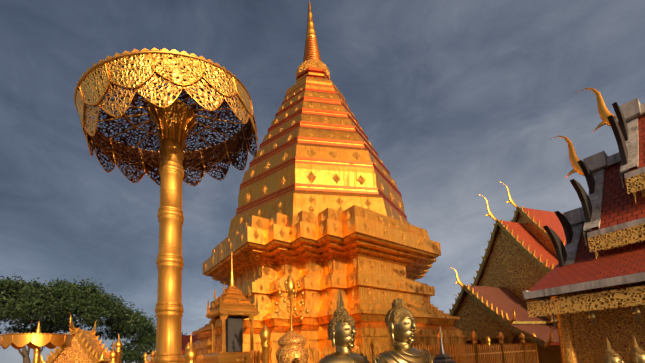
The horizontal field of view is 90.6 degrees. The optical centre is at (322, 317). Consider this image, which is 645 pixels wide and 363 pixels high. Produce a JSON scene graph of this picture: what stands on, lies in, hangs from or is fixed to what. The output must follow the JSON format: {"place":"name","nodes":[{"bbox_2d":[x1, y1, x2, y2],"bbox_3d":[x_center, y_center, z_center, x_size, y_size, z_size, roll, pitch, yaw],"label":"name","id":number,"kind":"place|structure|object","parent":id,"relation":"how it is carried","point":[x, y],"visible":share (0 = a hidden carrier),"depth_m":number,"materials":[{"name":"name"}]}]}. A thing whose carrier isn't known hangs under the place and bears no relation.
{"place":"outdoors","nodes":[
{"label":"outdoors","id":0,"kind":"place"},
{"bbox_2d":[40,312,122,362],"bbox_3d":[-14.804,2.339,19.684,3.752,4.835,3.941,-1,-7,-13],"label":"temple roof","id":1,"kind":"structure","parent":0,"point":[87,346],"depth_m":18.82,"materials":[{"name":"gold metal"}]},
{"bbox_2d":[0,0,644,362],"label":"sky","id":2,"kind":"structure","parent":0,"point":[456,99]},
{"bbox_2d":[433,328,455,362],"bbox_3d":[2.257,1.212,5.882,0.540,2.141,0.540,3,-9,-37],"label":"mini spire","id":3,"kind":"structure","parent":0,"point":[442,356],"depth_m":5.89,"materials":[{"name":"grey metal"}]},
{"bbox_2d":[522,88,644,362],"bbox_3d":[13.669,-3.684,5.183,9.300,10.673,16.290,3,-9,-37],"label":"temple building","id":4,"kind":"structure","parent":0,"point":[590,286],"depth_m":8.79,"materials":[{"name":"red tile"}]},
{"label":"ground","id":5,"kind":"structure","parent":0,"visible":0},
{"bbox_2d":[0,322,71,362],"bbox_3d":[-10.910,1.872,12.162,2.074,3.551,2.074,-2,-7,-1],"label":"umbrella","id":6,"kind":"object","parent":5,"relation":"on","point":[37,341],"visible":1,"depth_m":11.74,"materials":[{"name":"gold metal"}]},
{"bbox_2d":[0,273,156,362],"bbox_3d":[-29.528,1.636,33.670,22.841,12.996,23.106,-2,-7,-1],"label":"tree","id":7,"kind":"object","parent":5,"relation":"on","point":[21,300],"visible":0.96,"depth_m":31.48,"materials":[{"name":"green plant"}]},
{"bbox_2d":[108,342,117,362],"bbox_3d":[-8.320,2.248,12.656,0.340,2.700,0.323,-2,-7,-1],"label":"finial post","id":8,"kind":"object","parent":5,"relation":"on","point":[113,354],"visible":1,"depth_m":12.66,"materials":[{"name":"gold metal"}]},
{"bbox_2d":[115,335,122,362],"bbox_3d":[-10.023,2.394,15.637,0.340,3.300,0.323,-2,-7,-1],"label":"finial post","id":9,"kind":"object","parent":5,"relation":"on","point":[118,344],"visible":0.96,"depth_m":15.65,"materials":[{"name":"gold metal"}]},
{"bbox_2d":[108,326,186,362],"bbox_3d":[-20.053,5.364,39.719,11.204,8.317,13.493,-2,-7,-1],"label":"tree","id":10,"kind":"object","parent":5,"relation":"on","point":[130,354],"visible":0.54,"depth_m":36.33,"materials":[{"name":"green plant"}]},
{"bbox_2d":[74,48,258,362],"bbox_3d":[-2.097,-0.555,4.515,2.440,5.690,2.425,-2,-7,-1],"label":"umbrella","id":11,"kind":"object","parent":5,"relation":"on","point":[174,120],"visible":1,"depth_m":4.44,"materials":[{"name":"gold metal"}]},
{"bbox_2d":[147,335,198,360],"bbox_3d":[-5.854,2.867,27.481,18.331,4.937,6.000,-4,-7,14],"label":"cloister","id":12,"kind":"structure","parent":5,"relation":"on","point":[185,339],"depth_m":28.23,"materials":[{"name":"red tile"}]},
{"bbox_2d":[184,335,197,362],"bbox_3d":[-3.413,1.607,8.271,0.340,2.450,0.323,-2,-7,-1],"label":"finial post","id":13,"kind":"object","parent":5,"relation":"on","point":[190,355],"visible":1,"depth_m":8.25,"materials":[{"name":"gold metal"}]},
{"bbox_2d":[203,253,260,362],"bbox_3d":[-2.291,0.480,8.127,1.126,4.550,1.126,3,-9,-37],"label":"shrine tower","id":14,"kind":"structure","parent":5,"relation":"on","point":[232,308],"depth_m":7.94,"materials":[{"name":"gold metal"}]},
{"bbox_2d":[275,274,308,362],"bbox_3d":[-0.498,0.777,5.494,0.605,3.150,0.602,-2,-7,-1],"label":"vase","id":15,"kind":"object","parent":5,"relation":"on","point":[291,343],"visible":1,"depth_m":5.40,"materials":[{"name":"gold metal"}]},
{"bbox_2d":[192,0,471,362],"bbox_3d":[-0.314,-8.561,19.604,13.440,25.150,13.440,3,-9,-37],"label":"chedi","id":16,"kind":"structure","parent":5,"relation":"on","point":[320,216],"depth_m":14.50,"materials":[{"name":"gold metal"}]},
{"bbox_2d":[143,324,538,362],"bbox_3d":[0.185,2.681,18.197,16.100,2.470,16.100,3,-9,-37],"label":"railing","id":17,"kind":"object","parent":5,"relation":"on","point":[473,354],"visible":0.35,"depth_m":12.92,"materials":[{"name":"gold metal"}]},
{"bbox_2d":[318,288,368,362],"bbox_3d":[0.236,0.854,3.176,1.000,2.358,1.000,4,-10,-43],"label":"buddha statue","id":18,"kind":"object","parent":5,"relation":"on","point":[342,332],"visible":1,"depth_m":3.16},
{"bbox_2d":[372,298,432,362],"bbox_3d":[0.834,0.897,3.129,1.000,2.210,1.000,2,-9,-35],"label":"statue","id":19,"kind":"object","parent":5,"relation":"on","point":[400,323],"visible":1,"depth_m":3.11,"materials":[{"name":"gold metal"}]},
{"bbox_2d":[447,181,565,362],"bbox_3d":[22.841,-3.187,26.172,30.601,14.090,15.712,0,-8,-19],"label":"temple building","id":20,"kind":"structure","parent":5,"relation":"on","point":[519,257],"depth_m":21.58,"materials":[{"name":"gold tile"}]},
{"bbox_2d":[600,338,623,362],"bbox_3d":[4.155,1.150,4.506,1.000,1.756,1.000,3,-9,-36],"label":"buddha statue","id":21,"kind":"object","parent":5,"relation":"on","point":[609,355],"visible":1,"depth_m":4.54,"materials":[{"name":"gold metal"}]},
{"bbox_2d":[627,336,644,362],"bbox_3d":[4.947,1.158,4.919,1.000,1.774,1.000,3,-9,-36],"label":"buddha statue","id":22,"kind":"object","parent":5,"relation":"on","point":[636,353],"visible":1,"depth_m":4.95,"materials":[{"name":"gold metal"}]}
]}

